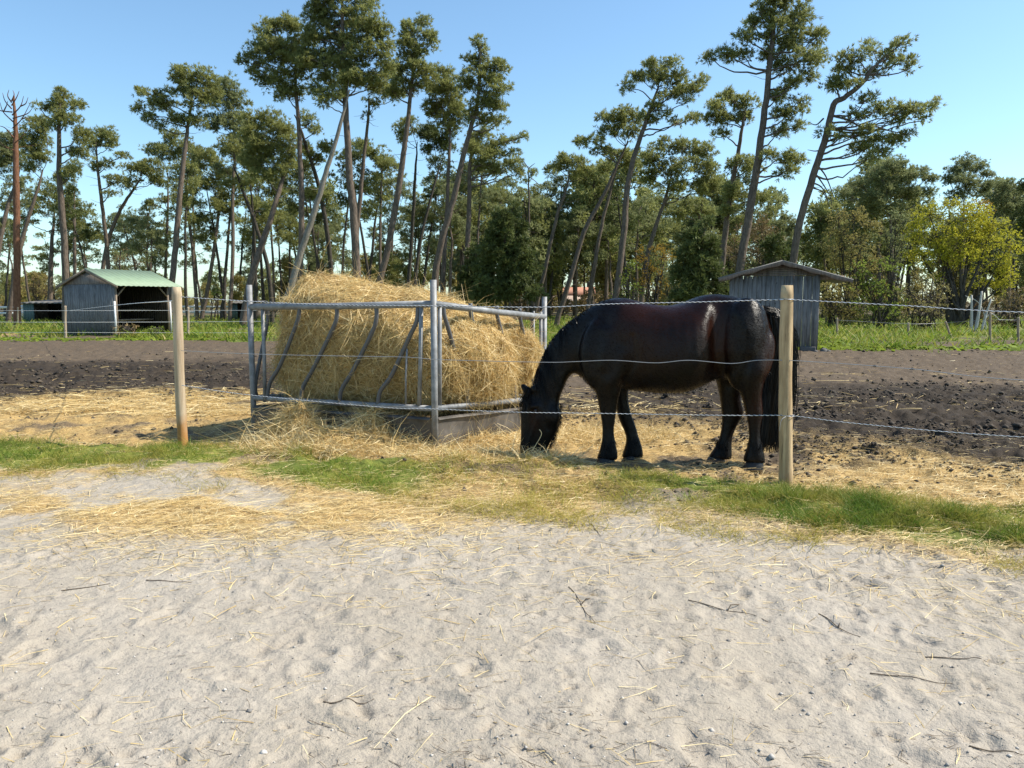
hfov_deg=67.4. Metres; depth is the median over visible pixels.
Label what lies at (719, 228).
pine tree
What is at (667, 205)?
pine tree
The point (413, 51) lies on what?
pine tree
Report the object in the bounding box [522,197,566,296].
pine tree
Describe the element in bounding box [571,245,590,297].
pine tree
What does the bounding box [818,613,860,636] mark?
twig
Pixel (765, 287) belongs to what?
field shelter
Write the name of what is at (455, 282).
pine tree
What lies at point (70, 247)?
pine tree
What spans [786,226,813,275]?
pine tree
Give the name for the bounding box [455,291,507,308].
scrub bush
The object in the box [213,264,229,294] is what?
pine tree
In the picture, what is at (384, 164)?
pine tree
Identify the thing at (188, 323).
fence post
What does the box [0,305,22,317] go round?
rail fence
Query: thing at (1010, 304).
scrub bush
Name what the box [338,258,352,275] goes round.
pine tree
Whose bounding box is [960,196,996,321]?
pine tree
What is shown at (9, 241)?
pine tree
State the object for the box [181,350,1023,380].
fence wire
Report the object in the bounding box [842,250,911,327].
shrub
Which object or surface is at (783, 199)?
pine tree
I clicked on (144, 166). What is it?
pine tree
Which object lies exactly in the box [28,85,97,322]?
pine tree
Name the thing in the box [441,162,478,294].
pine tree
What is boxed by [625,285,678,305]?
scrub bush
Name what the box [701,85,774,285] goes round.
pine tree
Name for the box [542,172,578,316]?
pine tree
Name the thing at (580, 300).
scrub bush
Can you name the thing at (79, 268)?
pine tree
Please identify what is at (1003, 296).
pine tree
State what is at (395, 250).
pine tree
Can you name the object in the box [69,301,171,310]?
fence rope
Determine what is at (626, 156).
pine tree
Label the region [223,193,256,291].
pine tree
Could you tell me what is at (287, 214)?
pine tree
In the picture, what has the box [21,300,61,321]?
open shed
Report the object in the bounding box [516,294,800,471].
horse
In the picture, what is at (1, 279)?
pine tree
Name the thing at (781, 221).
pine tree
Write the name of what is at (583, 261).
pine tree
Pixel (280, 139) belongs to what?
pine tree
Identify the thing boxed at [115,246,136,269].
pine tree
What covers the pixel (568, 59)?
sky
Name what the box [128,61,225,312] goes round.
pine tree
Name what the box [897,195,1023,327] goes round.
broadleaf tree
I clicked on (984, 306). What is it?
shrub
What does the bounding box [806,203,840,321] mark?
pine tree
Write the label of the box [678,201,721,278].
pine tree
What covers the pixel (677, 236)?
pine tree
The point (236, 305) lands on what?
open shed
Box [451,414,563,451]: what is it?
hay heap
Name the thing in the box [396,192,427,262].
pine tree
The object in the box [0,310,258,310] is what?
fence rope
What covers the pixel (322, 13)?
pine tree
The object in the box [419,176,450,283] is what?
pine tree
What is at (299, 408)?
hay heap
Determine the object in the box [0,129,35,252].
pine tree
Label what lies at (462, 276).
tree
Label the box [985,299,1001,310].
scrub bush
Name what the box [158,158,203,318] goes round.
pine tree
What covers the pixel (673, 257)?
pine tree
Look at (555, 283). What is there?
pine tree
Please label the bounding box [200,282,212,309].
pine tree
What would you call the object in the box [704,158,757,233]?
pine tree
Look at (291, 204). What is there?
pine tree
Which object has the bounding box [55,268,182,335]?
field shelter
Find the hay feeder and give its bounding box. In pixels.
[246,280,546,448]
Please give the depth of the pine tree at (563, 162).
46.45 m
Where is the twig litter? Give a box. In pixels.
[0,515,1023,767]
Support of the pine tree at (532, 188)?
on the ground at (198, 642)
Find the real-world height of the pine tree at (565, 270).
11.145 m
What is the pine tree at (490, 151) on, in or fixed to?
on the ground at (198, 642)
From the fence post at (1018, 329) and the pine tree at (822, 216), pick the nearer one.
the fence post at (1018, 329)
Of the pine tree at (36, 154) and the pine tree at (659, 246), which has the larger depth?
the pine tree at (659, 246)
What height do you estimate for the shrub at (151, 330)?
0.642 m
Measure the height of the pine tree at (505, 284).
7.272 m
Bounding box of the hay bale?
[249,249,549,429]
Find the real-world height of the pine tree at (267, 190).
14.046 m
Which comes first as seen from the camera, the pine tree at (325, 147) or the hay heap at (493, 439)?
the hay heap at (493, 439)
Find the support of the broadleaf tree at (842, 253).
on the ground at (198, 642)
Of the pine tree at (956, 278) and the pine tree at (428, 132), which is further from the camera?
the pine tree at (956, 278)
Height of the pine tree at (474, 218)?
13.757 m
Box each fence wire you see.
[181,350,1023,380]
[182,385,1023,437]
[183,297,1023,312]
[844,320,981,323]
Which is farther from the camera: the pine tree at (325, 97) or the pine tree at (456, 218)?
the pine tree at (456, 218)
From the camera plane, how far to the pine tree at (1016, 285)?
79.65 m
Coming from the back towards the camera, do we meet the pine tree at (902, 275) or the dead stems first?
the pine tree at (902, 275)
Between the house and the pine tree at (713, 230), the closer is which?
the pine tree at (713, 230)
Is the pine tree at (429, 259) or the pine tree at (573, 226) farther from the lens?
the pine tree at (429, 259)
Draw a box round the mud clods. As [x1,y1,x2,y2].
[0,349,1023,502]
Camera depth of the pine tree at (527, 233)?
60.76 m
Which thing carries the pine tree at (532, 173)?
on the ground at (198, 642)
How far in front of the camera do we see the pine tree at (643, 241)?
67.21 m
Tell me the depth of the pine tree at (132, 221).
61.59 m
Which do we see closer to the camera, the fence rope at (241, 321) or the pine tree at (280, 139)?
the fence rope at (241, 321)
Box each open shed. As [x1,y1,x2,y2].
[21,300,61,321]
[232,300,267,318]
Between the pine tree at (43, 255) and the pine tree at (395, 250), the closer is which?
the pine tree at (43, 255)
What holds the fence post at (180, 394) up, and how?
on the ground at (198, 642)
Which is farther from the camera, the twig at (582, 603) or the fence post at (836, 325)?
the fence post at (836, 325)
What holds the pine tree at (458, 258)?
on the ground at (198, 642)
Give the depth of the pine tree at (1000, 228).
65.47 m
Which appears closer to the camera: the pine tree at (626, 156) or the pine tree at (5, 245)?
the pine tree at (626, 156)
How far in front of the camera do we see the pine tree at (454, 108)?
46.44 m
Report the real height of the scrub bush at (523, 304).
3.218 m
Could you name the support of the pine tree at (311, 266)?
on the ground at (198, 642)
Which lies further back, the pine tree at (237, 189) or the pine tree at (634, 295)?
the pine tree at (634, 295)
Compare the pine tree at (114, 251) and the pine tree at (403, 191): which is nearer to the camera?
the pine tree at (403, 191)
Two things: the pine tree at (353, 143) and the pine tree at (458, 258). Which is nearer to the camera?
the pine tree at (353, 143)
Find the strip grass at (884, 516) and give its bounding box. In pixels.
[0,428,1023,559]
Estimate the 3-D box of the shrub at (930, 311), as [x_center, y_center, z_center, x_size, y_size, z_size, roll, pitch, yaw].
[20.202,-4.027,37.795,2.889,3.082,2.147,-3,7,-27]
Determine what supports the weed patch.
on the ground at (198, 642)
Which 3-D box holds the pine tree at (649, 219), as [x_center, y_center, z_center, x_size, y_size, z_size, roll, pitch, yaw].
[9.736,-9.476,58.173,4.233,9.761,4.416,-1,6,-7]
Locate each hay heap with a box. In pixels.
[194,382,479,461]
[206,368,375,444]
[314,387,424,444]
[378,431,603,468]
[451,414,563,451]
[487,394,693,448]
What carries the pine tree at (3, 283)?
on the ground at (198, 642)
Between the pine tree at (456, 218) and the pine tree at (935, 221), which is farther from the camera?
the pine tree at (935, 221)
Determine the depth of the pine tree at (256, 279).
52.69 m
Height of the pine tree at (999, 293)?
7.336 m
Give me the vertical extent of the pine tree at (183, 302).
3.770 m
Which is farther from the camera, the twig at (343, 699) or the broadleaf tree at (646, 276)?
the broadleaf tree at (646, 276)
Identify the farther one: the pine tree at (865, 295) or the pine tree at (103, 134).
the pine tree at (865, 295)
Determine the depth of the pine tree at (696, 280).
34.76 m
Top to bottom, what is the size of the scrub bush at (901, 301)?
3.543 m
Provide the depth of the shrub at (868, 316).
44.87 m
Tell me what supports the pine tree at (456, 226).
on the ground at (198, 642)
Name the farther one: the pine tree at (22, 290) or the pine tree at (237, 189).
the pine tree at (22, 290)
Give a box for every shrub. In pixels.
[113,323,139,336]
[145,326,165,336]
[608,259,646,298]
[658,268,679,304]
[819,271,868,327]
[833,302,910,325]
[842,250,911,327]
[889,271,954,330]
[959,293,1002,326]
[979,286,1023,328]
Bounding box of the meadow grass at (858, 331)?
[0,313,1023,353]
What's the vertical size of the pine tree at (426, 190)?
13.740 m
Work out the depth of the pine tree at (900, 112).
36.04 m
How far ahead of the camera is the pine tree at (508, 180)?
73.11 m
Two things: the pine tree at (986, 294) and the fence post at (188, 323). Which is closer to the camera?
the fence post at (188, 323)
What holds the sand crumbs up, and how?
on the ground at (198, 642)
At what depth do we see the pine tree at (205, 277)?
119.86 m
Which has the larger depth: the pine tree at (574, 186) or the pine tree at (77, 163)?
the pine tree at (574, 186)
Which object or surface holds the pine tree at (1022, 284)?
on the ground at (198, 642)
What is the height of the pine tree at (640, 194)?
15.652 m
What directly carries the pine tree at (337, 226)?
on the ground at (198, 642)
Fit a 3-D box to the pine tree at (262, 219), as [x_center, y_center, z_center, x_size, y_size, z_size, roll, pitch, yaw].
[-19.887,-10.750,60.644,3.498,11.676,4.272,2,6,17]
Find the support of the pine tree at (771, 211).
on the ground at (198, 642)
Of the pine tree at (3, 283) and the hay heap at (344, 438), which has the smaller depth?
the hay heap at (344, 438)
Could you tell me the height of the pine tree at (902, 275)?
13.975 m
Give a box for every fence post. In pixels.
[64,306,66,337]
[172,287,187,444]
[187,307,189,333]
[778,285,793,484]
[836,318,837,333]
[944,321,951,336]
[989,312,990,338]
[1017,317,1019,341]
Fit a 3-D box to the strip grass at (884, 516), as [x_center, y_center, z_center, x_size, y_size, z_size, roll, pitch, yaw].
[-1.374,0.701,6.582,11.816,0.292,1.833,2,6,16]
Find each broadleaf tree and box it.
[21,271,60,300]
[110,244,144,270]
[209,276,228,319]
[633,243,676,304]
[726,212,787,269]
[818,204,888,324]
[872,209,926,322]
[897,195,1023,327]
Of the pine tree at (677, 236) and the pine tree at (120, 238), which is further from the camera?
the pine tree at (120, 238)
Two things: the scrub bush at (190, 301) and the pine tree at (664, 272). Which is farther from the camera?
the scrub bush at (190, 301)
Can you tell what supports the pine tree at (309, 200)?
on the ground at (198, 642)
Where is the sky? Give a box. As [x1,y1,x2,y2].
[0,0,1023,301]
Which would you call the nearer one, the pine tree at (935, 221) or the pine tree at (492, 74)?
the pine tree at (492, 74)
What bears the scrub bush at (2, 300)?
on the ground at (198, 642)
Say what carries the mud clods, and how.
on the ground at (198, 642)
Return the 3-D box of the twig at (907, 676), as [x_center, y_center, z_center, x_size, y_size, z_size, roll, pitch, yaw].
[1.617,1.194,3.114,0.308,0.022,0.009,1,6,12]
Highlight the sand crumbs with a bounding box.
[2,475,1019,767]
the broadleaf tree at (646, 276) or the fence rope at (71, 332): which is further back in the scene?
the broadleaf tree at (646, 276)
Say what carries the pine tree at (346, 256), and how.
on the ground at (198, 642)
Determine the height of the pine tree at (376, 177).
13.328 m
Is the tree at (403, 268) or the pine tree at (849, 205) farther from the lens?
the pine tree at (849, 205)
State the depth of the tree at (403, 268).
62.72 m
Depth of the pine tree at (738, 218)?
69.87 m
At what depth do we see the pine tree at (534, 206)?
61.52 m
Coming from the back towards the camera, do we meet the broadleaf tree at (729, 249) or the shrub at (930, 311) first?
the broadleaf tree at (729, 249)
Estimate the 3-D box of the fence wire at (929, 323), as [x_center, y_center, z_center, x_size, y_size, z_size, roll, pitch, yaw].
[17.338,-2.467,30.361,7.954,0.257,2.290,5,8,38]
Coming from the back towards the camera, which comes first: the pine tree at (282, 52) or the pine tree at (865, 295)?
the pine tree at (865, 295)
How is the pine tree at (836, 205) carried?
on the ground at (198, 642)
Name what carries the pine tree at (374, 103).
on the ground at (198, 642)
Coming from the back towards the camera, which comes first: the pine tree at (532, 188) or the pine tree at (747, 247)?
the pine tree at (747, 247)
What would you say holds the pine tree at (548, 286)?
on the ground at (198, 642)
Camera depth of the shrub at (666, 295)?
42.56 m
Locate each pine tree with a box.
[0,90,33,324]
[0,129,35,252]
[0,181,33,301]
[0,227,33,316]
[0,271,5,295]
[0,272,10,298]
[0,277,10,303]
[2,210,29,316]
[5,114,56,321]
[20,176,103,299]
[20,277,27,304]
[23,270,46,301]
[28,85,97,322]
[31,232,60,299]
[34,270,55,299]
[48,182,102,267]
[48,213,81,276]
[51,158,84,274]
[53,275,61,298]
[55,228,102,268]
[57,287,61,299]
[70,249,90,272]
[85,124,133,269]
[98,204,172,269]
[99,157,169,268]
[106,211,136,302]
[109,246,130,269]
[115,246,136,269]
[120,202,183,270]
[126,216,172,270]
[126,234,177,272]
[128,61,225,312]
[137,127,195,312]
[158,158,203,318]
[165,148,207,304]
[171,223,215,317]
[181,287,184,309]
[182,175,234,319]
[185,143,226,319]
[198,70,253,320]
[198,172,230,319]
[200,155,257,319]
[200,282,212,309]
[201,270,220,309]
[212,133,282,322]
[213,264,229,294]
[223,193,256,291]
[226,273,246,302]
[227,177,277,318]
[232,105,302,324]
[233,10,318,288]
[236,252,260,293]
[238,157,281,315]
[239,132,270,320]
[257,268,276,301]
[259,174,291,317]
[261,261,279,294]
[263,198,296,312]
[271,185,309,259]
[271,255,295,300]
[274,184,309,283]
[277,156,341,272]
[279,64,367,323]
[292,159,318,271]
[293,0,399,278]
[293,211,349,272]
[293,230,324,277]
[294,108,337,274]
[298,177,349,273]
[310,206,346,259]
[313,244,360,274]
[327,146,388,281]
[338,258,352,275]
[340,137,373,275]
[348,151,407,277]
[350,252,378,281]
[352,137,398,267]
[357,69,407,231]
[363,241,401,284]
[365,206,413,281]
[368,172,417,284]
[376,11,442,283]
[384,249,403,283]
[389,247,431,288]
[390,114,420,287]
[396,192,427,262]
[397,200,442,288]
[401,153,464,288]
[408,121,462,287]
[415,178,478,297]
[419,61,469,294]
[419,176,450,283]
[421,233,447,293]
[431,33,515,283]
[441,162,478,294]
[442,182,477,264]
[442,201,473,276]
[443,168,491,258]
[445,249,458,298]
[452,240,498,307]
[453,195,495,272]
[459,141,505,305]
[460,125,529,302]
[465,199,549,309]
[475,180,513,308]
[476,182,507,236]
[479,200,491,244]
[489,210,528,310]
[492,175,522,311]
[506,187,554,312]
[518,162,538,311]
[518,185,550,279]
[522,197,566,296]
[530,193,555,311]
[533,150,597,312]
[533,255,563,301]
[534,179,560,301]
[534,217,571,315]
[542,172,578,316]
[550,209,586,315]
[551,205,610,316]
[551,276,564,313]
[554,103,647,324]
[556,188,591,315]
[563,158,630,306]
[563,177,608,302]
[570,269,586,286]
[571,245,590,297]
[574,178,632,298]
[585,210,634,298]
[586,146,642,308]
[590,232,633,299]
[598,170,648,298]
[607,145,658,244]
[611,194,673,300]
[612,53,711,297]
[612,200,674,290]
[622,274,639,299]
[627,134,724,302]
[632,216,673,296]
[633,186,670,296]
[646,234,671,285]
[654,187,684,293]
[654,258,671,305]
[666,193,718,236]
[666,195,709,267]
[667,212,728,303]
[669,214,706,267]
[669,247,680,288]
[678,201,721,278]
[681,172,732,282]
[686,186,734,234]
[695,0,830,289]
[700,186,740,246]
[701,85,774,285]
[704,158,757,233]
[715,233,748,284]
[721,207,754,244]
[725,207,760,273]
[749,193,781,263]
[750,185,800,268]
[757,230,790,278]
[769,210,796,237]
[782,237,802,261]
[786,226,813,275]
[787,32,947,277]
[799,216,839,292]
[803,197,851,317]
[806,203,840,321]
[809,185,862,314]
[831,207,875,314]
[832,153,942,295]
[834,176,876,307]
[840,155,917,308]
[846,243,876,308]
[857,198,907,314]
[860,160,929,284]
[864,253,887,312]
[892,201,927,314]
[895,193,936,314]
[898,205,926,309]
[904,265,926,308]
[918,243,940,302]
[922,211,960,313]
[929,199,967,316]
[937,240,973,295]
[939,151,999,297]
[956,175,1017,315]
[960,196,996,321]
[966,267,990,296]
[971,231,1011,313]
[981,176,1023,318]
[988,267,1005,314]
[989,273,1018,310]
[992,198,1023,290]
[994,188,1023,309]
[999,239,1023,296]
[1004,178,1023,260]
[1011,215,1023,281]
[1016,238,1023,290]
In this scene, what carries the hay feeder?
on the ground at (198, 642)
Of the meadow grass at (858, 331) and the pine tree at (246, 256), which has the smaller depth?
the meadow grass at (858, 331)
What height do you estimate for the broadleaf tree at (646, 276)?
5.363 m
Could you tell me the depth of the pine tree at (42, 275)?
91.64 m
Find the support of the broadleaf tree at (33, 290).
on the ground at (198, 642)
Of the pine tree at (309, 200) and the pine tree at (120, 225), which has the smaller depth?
the pine tree at (309, 200)
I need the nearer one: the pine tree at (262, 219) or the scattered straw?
the scattered straw
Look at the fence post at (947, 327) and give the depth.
31.48 m
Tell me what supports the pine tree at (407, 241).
on the ground at (198, 642)
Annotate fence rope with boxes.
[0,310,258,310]
[26,332,116,332]
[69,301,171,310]
[225,321,260,321]
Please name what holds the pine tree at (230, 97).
on the ground at (198, 642)
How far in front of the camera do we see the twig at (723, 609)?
3.77 m
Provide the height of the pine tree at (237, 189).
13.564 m
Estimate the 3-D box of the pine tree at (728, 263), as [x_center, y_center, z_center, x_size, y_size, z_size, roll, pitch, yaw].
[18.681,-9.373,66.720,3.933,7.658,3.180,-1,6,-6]
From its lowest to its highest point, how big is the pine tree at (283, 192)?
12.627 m
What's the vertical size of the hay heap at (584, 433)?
0.564 m
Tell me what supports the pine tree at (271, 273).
on the ground at (198, 642)
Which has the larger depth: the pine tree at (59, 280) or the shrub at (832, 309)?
the pine tree at (59, 280)
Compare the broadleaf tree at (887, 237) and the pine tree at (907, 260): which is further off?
the pine tree at (907, 260)
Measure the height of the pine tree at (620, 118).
13.137 m
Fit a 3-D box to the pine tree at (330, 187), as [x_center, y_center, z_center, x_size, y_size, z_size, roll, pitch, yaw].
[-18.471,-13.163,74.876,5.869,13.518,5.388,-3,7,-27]
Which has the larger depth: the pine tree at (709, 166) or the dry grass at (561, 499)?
the pine tree at (709, 166)
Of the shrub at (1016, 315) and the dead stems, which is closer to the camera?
the dead stems
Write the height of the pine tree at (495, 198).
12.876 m
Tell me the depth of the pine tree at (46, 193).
65.32 m
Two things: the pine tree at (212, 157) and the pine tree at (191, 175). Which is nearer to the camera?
the pine tree at (212, 157)
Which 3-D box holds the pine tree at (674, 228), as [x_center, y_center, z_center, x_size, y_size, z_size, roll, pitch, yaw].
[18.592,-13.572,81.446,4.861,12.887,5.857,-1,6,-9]
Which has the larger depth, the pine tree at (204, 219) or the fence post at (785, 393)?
the pine tree at (204, 219)
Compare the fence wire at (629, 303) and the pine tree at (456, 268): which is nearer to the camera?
the fence wire at (629, 303)
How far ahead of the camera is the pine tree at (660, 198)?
75.81 m
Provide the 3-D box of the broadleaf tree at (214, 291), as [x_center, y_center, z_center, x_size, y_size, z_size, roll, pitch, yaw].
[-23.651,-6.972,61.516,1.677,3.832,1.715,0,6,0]
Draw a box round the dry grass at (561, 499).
[0,430,1023,579]
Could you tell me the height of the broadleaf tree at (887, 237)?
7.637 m
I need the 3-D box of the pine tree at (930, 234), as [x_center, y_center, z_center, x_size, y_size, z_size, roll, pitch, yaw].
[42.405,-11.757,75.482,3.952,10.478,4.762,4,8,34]
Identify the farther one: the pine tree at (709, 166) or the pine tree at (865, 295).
the pine tree at (865, 295)
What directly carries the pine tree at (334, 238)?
on the ground at (198, 642)
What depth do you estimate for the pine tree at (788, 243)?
40.81 m
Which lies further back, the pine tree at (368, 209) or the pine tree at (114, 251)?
the pine tree at (114, 251)
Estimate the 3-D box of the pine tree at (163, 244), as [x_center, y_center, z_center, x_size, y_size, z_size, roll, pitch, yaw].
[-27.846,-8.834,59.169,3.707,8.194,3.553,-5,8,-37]
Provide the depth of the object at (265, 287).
90.79 m
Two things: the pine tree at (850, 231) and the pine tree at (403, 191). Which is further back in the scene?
the pine tree at (403, 191)
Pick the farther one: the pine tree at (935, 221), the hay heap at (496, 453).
the pine tree at (935, 221)
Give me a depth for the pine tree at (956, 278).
72.87 m
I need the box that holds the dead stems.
[965,291,999,331]
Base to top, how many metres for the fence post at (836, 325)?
0.838 m
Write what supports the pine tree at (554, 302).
on the ground at (198, 642)
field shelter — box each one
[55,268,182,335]
[718,260,853,351]
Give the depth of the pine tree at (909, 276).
69.47 m
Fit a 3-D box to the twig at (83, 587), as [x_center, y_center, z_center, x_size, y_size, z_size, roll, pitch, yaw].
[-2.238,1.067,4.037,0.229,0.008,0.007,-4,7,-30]
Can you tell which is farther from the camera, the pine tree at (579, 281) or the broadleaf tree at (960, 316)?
the pine tree at (579, 281)
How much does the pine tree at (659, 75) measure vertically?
15.341 m
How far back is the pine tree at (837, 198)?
78.75 m
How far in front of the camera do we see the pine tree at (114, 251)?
86.62 m
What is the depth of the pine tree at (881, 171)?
58.32 m
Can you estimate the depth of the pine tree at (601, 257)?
62.41 m
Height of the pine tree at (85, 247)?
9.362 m
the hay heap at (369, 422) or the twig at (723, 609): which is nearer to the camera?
the twig at (723, 609)
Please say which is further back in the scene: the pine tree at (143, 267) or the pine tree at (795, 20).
the pine tree at (143, 267)
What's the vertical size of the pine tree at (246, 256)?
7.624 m
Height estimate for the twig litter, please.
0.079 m
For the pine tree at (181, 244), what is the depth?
65.36 m
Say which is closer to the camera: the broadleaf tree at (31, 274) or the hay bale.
the hay bale
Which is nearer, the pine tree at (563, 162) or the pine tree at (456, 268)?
the pine tree at (563, 162)
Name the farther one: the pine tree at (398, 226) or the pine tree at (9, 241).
the pine tree at (398, 226)
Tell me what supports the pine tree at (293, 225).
on the ground at (198, 642)
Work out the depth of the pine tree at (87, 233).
57.38 m
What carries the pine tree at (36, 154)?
on the ground at (198, 642)
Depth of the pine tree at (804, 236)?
71.44 m
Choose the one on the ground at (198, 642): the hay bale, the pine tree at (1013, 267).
the pine tree at (1013, 267)
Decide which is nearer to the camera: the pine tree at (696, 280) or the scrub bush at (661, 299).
the pine tree at (696, 280)
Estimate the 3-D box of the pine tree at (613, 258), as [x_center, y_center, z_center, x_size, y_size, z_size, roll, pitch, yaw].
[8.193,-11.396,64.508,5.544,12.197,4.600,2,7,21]
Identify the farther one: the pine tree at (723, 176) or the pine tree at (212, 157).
the pine tree at (723, 176)
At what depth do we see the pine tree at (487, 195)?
65.70 m
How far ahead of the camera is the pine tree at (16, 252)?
47.10 m
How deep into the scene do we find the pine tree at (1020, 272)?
67.32 m
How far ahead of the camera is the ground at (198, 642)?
3.75 m
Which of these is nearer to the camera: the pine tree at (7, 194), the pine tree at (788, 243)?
the pine tree at (788, 243)
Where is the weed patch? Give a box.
[798,337,1023,351]
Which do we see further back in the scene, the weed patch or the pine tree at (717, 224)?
the pine tree at (717, 224)
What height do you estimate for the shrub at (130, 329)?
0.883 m
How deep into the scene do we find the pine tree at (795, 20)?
38.35 m
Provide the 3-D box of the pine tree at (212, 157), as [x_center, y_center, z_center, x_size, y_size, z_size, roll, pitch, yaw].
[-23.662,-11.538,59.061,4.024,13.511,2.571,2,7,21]
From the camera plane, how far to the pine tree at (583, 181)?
62.94 m
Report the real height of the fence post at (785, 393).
1.651 m
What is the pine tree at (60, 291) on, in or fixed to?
on the ground at (198, 642)
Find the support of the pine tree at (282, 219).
on the ground at (198, 642)
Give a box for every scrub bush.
[0,294,7,309]
[182,296,200,309]
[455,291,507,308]
[497,293,552,312]
[550,286,610,317]
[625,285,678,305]
[644,293,676,305]
[855,283,933,315]
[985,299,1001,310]
[991,292,1023,315]
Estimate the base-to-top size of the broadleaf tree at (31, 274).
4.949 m
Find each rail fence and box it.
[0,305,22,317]
[172,305,227,316]
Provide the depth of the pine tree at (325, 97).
41.78 m
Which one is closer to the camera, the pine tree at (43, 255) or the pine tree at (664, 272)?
the pine tree at (43, 255)
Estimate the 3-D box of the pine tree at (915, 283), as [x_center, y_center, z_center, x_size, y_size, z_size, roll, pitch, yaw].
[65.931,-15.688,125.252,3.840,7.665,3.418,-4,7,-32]
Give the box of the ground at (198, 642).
[0,302,1023,767]
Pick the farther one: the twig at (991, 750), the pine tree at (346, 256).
the pine tree at (346, 256)
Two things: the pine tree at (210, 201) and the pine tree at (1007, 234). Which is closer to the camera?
the pine tree at (210, 201)
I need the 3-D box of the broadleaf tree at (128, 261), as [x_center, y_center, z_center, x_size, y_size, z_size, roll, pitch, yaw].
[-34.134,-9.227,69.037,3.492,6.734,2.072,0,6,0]
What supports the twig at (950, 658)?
on the ground at (198, 642)
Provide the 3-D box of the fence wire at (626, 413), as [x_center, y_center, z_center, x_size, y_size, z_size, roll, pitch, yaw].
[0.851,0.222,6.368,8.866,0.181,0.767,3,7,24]
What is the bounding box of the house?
[529,287,595,311]
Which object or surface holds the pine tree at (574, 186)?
on the ground at (198, 642)
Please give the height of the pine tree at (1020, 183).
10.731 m
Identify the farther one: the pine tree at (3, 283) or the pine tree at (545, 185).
the pine tree at (3, 283)
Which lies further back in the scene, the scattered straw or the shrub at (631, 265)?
the shrub at (631, 265)
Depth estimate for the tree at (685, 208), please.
55.16 m
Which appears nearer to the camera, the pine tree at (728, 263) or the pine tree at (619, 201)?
the pine tree at (619, 201)
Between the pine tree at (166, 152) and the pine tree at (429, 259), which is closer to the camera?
the pine tree at (166, 152)
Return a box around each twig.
[61,583,110,590]
[146,579,191,582]
[323,698,373,703]
[569,587,595,623]
[688,600,767,621]
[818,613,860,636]
[870,673,952,683]
[925,656,988,662]
[969,745,1020,754]
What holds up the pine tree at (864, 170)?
on the ground at (198, 642)
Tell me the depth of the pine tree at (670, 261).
123.86 m
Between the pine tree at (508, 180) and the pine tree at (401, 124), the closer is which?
the pine tree at (401, 124)
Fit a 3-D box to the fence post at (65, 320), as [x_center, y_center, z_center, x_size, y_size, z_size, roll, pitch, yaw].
[-17.401,-2.370,29.915,0.176,1.356,0.109,0,6,0]
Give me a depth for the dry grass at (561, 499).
5.63 m
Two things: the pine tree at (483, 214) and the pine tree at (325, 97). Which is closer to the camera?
the pine tree at (325, 97)
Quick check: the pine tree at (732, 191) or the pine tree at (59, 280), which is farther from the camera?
the pine tree at (59, 280)
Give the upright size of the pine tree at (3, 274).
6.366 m
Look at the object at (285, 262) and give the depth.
75.06 m
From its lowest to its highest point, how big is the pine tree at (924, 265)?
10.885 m
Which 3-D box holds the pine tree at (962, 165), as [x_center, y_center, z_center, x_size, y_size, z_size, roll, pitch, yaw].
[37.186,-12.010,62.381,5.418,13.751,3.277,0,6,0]
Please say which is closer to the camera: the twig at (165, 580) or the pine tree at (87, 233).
the twig at (165, 580)
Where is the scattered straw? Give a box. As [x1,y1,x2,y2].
[0,333,1023,767]
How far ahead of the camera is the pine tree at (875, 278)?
83.34 m
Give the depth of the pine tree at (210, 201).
59.47 m
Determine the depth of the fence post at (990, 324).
28.46 m
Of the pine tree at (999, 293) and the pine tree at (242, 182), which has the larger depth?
the pine tree at (999, 293)
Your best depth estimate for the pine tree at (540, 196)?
74.35 m
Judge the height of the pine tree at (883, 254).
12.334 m
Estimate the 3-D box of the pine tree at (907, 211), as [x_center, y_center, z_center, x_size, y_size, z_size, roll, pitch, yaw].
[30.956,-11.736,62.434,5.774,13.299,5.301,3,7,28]
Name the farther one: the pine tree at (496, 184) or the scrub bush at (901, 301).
the pine tree at (496, 184)
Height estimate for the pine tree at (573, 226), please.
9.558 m
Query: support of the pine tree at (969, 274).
on the ground at (198, 642)

